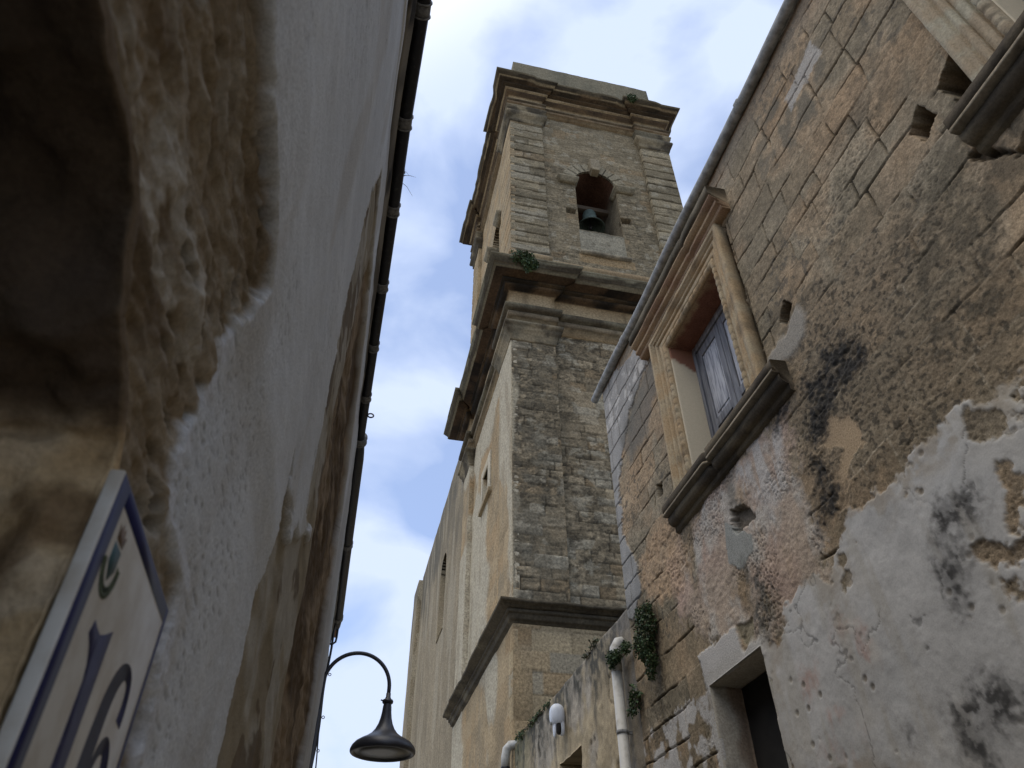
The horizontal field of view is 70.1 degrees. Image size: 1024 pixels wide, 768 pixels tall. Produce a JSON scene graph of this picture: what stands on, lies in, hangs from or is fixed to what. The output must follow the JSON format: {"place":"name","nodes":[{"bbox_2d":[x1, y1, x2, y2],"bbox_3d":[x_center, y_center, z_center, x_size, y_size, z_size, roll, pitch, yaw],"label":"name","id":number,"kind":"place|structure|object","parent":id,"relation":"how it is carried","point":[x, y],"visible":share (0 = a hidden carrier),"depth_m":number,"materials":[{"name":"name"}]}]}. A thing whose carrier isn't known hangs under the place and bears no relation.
{"place":"outdoors","nodes":[
{"label":"outdoors","id":0,"kind":"place"},
{"bbox_2d":[313,0,783,767],"label":"sky","id":1,"kind":"structure","parent":0,"point":[696,57],"materials":[{"name":"blue"}]},
{"label":"street","id":2,"kind":"structure","parent":0,"visible":0},
{"bbox_2d":[0,0,432,767],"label":"plastered house","id":3,"kind":"structure","parent":2,"relation":"on","point":[200,204],"depth_m":0.65,"materials":[{"name":"grey paint"}]},
{"bbox_2d":[0,0,140,728],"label":"doorway","id":4,"kind":"structure","parent":3,"relation":"in","point":[70,201],"depth_m":0.42,"materials":[{"name":"brown stone"}]},
{"bbox_2d":[0,469,168,767],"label":"house number sign","id":5,"kind":"object","parent":3,"relation":"attached to","point":[75,703],"visible":1,"depth_m":0.43,"materials":[{"name":"white ceramic"}]},
{"bbox_2d":[312,626,334,767],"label":"cable","id":6,"kind":"object","parent":3,"relation":"attached to","point":[328,663],"visible":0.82,"depth_m":7.86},
{"bbox_2d":[309,651,415,767],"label":"wall lamp","id":7,"kind":"object","parent":3,"relation":"attached to","point":[383,741],"visible":0.98,"depth_m":6.57,"materials":[{"name":"metal"}]},
{"bbox_2d":[399,460,463,767],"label":"church","id":8,"kind":"structure","parent":2,"relation":"on","point":[427,731],"depth_m":21.50,"materials":[{"name":"stone"}]},
{"bbox_2d":[443,62,682,767],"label":"bell tower","id":9,"kind":"structure","parent":2,"relation":"on","point":[541,600],"depth_m":16.29,"materials":[{"name":"stone"}]},
{"bbox_2d":[478,449,491,516],"bbox_3d":[-0.518,2.267,16.671,0.280,1.130,1.160,8,-41,-10],"label":"window","id":10,"kind":"structure","parent":9,"relation":"in","point":[488,463],"depth_m":16.47,"materials":[{"name":"stone"}]},
{"bbox_2d":[509,249,539,272],"bbox_3d":[0.265,-2.711,16.371,0.725,0.819,0.442,8,-41,-10],"label":"caper bush","id":11,"kind":"object","parent":9,"relation":"on","point":[527,260],"visible":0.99,"depth_m":16.32,"materials":[{"name":"green plant"}]},
{"bbox_2d":[577,204,608,232],"bbox_3d":[2.187,-4.659,20.584,1.293,0.950,0.810,-11,-42,12],"label":"bell","id":12,"kind":"object","parent":9,"relation":"hanging from","point":[590,221],"visible":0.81,"depth_m":20.59,"materials":[{"name":"green metal"}]},
{"bbox_2d":[622,93,637,103],"bbox_3d":[3.731,-8.933,22.933,0.563,0.476,0.434,8,-41,-10],"label":"caper bush","id":13,"kind":"object","parent":9,"relation":"on","point":[631,98],"visible":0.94,"depth_m":22.79,"materials":[{"name":"green plant"}]},
{"bbox_2d":[515,609,646,767],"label":"courtyard wall","id":14,"kind":"structure","parent":2,"relation":"on","point":[584,696],"depth_m":7.41,"materials":[{"name":"beige paint"}]},
{"bbox_2d":[501,740,516,767],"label":"drainpipe","id":15,"kind":"object","parent":14,"relation":"attached to","point":[509,746],"visible":0.93,"depth_m":10.21,"materials":[{"name":"white plastic"}]},
{"bbox_2d":[514,699,550,741],"bbox_3d":[0.263,4.384,9.448,0.134,0.126,1.817,8,-41,-10],"label":"weed","id":16,"kind":"object","parent":14,"relation":"on","point":[529,725],"visible":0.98,"depth_m":9.44,"materials":[{"name":"green plant"}]},
{"bbox_2d":[549,704,564,736],"bbox_3d":[0.506,3.769,8.169,0.170,0.355,0.170,8,-41,-10],"label":"wall light","id":17,"kind":"object","parent":14,"relation":"attached to","point":[557,716],"visible":1,"depth_m":8.12,"materials":[{"name":"white plastic"}]},
{"bbox_2d":[581,637,599,659],"bbox_3d":[0.823,2.764,7.627,0.123,0.142,0.512,8,-41,-10],"label":"weed","id":18,"kind":"object","parent":14,"relation":"on","point":[594,643],"visible":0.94,"depth_m":7.57,"materials":[{"name":"green plant"}]},
{"bbox_2d":[610,637,632,767],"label":"drainpipe","id":19,"kind":"object","parent":14,"relation":"attached to","point":[623,732],"visible":0.71,"depth_m":6.34,"materials":[{"name":"white plastic"}]},
{"bbox_2d":[604,639,632,669],"bbox_3d":[0.970,2.432,6.554,0.172,0.205,0.402,21,-45,-23],"label":"climbing plant","id":20,"kind":"object","parent":19,"relation":"attached to","point":[613,658],"visible":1,"depth_m":6.55,"materials":[{"name":"green plant"}]},
{"bbox_2d":[626,684,643,718],"bbox_3d":[1.048,2.681,6.199,0.134,0.263,0.229,8,-41,-10],"label":"weed","id":21,"kind":"object","parent":14,"relation":"attached to","point":[633,706],"visible":0.99,"depth_m":6.18,"materials":[{"name":"green plant"}]},
{"bbox_2d":[591,0,1023,767],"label":"stone house","id":22,"kind":"structure","parent":2,"relation":"on","point":[811,388],"depth_m":4.08,"materials":[{"name":"brown stone"}]},
{"bbox_2d":[631,599,659,681],"bbox_3d":[1.098,2.149,6.062,0.212,0.672,0.414,8,-41,-10],"label":"climbing plant","id":23,"kind":"object","parent":22,"relation":"attached to","point":[643,642],"visible":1,"depth_m":6.01,"materials":[{"name":"green plant"}]},
{"bbox_2d":[629,186,795,533],"bbox_3d":[1.607,-0.186,5.952,0.469,2.210,1.880,8,-41,-10],"label":"window","id":24,"kind":"structure","parent":22,"relation":"in","point":[717,389],"depth_m":6.03,"materials":[{"name":"stone"}]},
{"bbox_2d":[708,648,791,767],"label":"doorway","id":25,"kind":"structure","parent":22,"relation":"in","point":[745,708],"depth_m":4.83,"materials":[{"name":"stone"}]},
{"bbox_2d":[903,0,1023,157],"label":"window","id":26,"kind":"structure","parent":22,"relation":"in","point":[985,38],"depth_m":3.30,"materials":[{"name":"stone"}]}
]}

